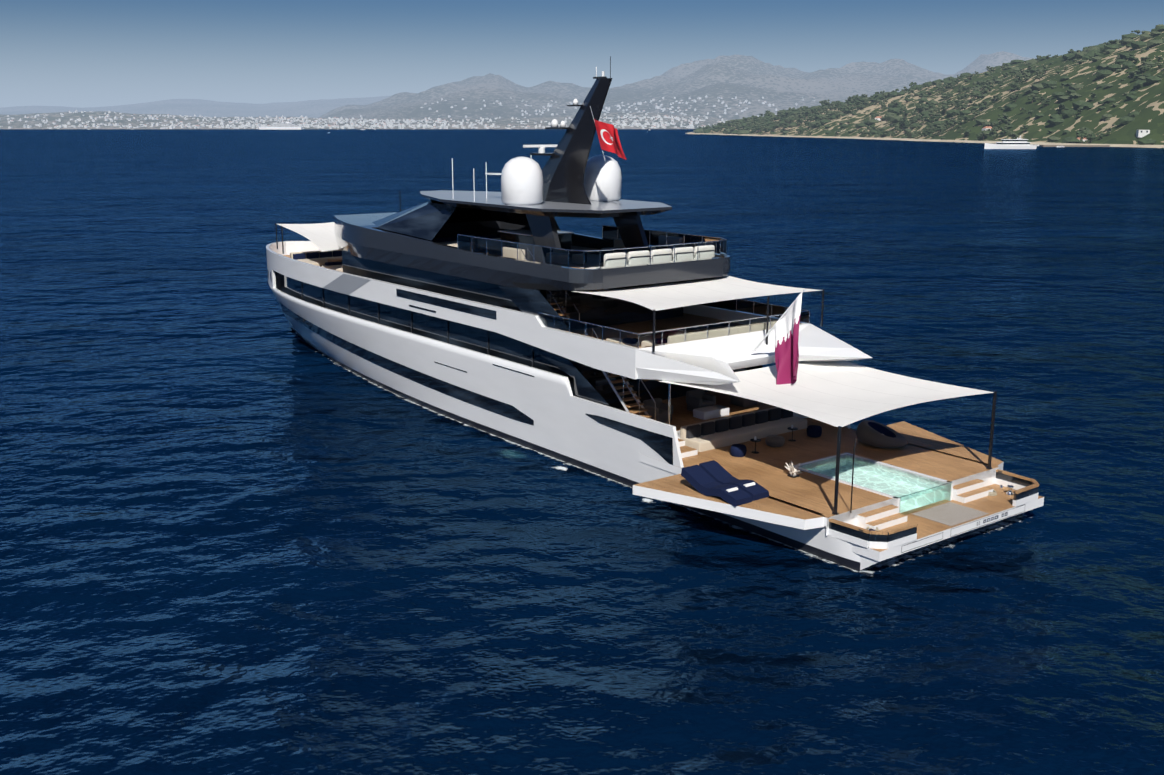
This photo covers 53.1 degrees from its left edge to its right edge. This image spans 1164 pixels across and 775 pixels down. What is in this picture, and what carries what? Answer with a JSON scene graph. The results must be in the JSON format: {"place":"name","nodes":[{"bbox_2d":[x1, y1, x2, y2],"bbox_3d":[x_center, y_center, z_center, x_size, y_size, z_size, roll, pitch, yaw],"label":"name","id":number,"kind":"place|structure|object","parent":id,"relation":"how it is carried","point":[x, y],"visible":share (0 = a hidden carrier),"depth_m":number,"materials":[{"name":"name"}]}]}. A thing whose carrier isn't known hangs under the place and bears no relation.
{"place":"outdoors","nodes":[
{"label":"outdoors","id":0,"kind":"place"},
{"bbox_2d":[0,96,389,117],"bbox_3d":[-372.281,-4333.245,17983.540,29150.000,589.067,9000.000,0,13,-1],"label":"distant hills","id":1,"kind":"structure","parent":0,"point":[210,108],"depth_m":16588.82,"materials":[{"name":"grey"}]},
{"bbox_2d":[0,111,734,128],"bbox_3d":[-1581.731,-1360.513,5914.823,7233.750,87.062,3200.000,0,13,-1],"label":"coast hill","id":2,"kind":"structure","parent":0,"point":[502,123],"depth_m":5034.58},
{"bbox_2d":[0,95,1149,140],"bbox_3d":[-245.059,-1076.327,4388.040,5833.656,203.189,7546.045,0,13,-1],"label":"town buildings","id":3,"kind":"structure","parent":2,"relation":"on","point":[1139,133],"depth_m":4934.27,"materials":[{"name":"white"}]},
{"bbox_2d":[0,129,1163,774],"bbox_3d":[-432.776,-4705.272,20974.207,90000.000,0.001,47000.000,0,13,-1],"label":"sea","id":4,"kind":"structure","parent":0,"point":[246,527],"depth_m":41.54,"materials":[{"name":"liquid"}]},
{"bbox_2d":[259,120,302,129],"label":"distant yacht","id":5,"kind":"object","parent":4,"relation":"on","point":[283,126],"visible":0.96,"depth_m":4117.49,"materials":[{"name":"white"}]},
{"bbox_2d":[266,56,1043,573],"bbox_3d":[-3.595,-6.936,57.477,14.700,17.450,54.800,-9,16,-36],"label":"yacht","id":6,"kind":"object","parent":4,"relation":"on","point":[630,350],"visible":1,"depth_m":47.59,"materials":[{"name":"white paint"}]},
{"bbox_2d":[647,128,1109,146],"bbox_3d":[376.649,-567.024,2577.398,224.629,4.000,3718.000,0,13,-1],"label":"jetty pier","id":7,"kind":"structure","parent":4,"relation":"in","point":[1041,145],"depth_m":762.64,"materials":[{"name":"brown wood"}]},
{"bbox_2d":[984,136,1036,148],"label":"motor yacht","id":8,"kind":"object","parent":4,"relation":"on","point":[1018,143],"visible":0.9,"depth_m":689.84,"materials":[{"name":"white"}]},
{"bbox_2d":[0,0,1163,107],"label":"sky","id":9,"kind":"structure","parent":0,"point":[67,53],"materials":[{"name":"blue"}]},
{"bbox_2d":[318,51,1034,118],"bbox_3d":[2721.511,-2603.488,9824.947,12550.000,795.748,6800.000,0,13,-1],"label":"mountain","id":10,"kind":"structure","parent":0,"point":[751,79],"depth_m":8450.27,"materials":[{"name":"grey stone"}]},
{"bbox_2d":[686,31,1163,144],"bbox_3d":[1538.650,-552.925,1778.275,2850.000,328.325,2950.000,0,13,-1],"label":"scrub hill","id":11,"kind":"structure","parent":0,"point":[1148,103],"depth_m":988.36,"materials":[{"name":"green plant"}]},
{"bbox_2d":[693,24,1163,144],"bbox_3d":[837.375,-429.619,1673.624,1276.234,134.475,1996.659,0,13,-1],"label":"hill shrubs","id":12,"kind":"object","parent":11,"relation":"on","point":[1092,53],"visible":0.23,"depth_m":1042.22,"materials":[{"name":"green plant"}]},
{"bbox_2d":[698,30,1163,141],"bbox_3d":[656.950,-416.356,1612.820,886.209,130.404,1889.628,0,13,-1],"label":"hill trees","id":13,"kind":"object","parent":11,"relation":"on","point":[859,101],"visible":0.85,"depth_m":1235.53,"materials":[{"name":"green plant"}]},
{"bbox_2d":[687,132,1163,147],"bbox_3d":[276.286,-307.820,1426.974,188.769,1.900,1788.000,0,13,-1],"label":"shoreline","id":14,"kind":"structure","parent":0,"point":[1048,143],"depth_m":1005.08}
]}

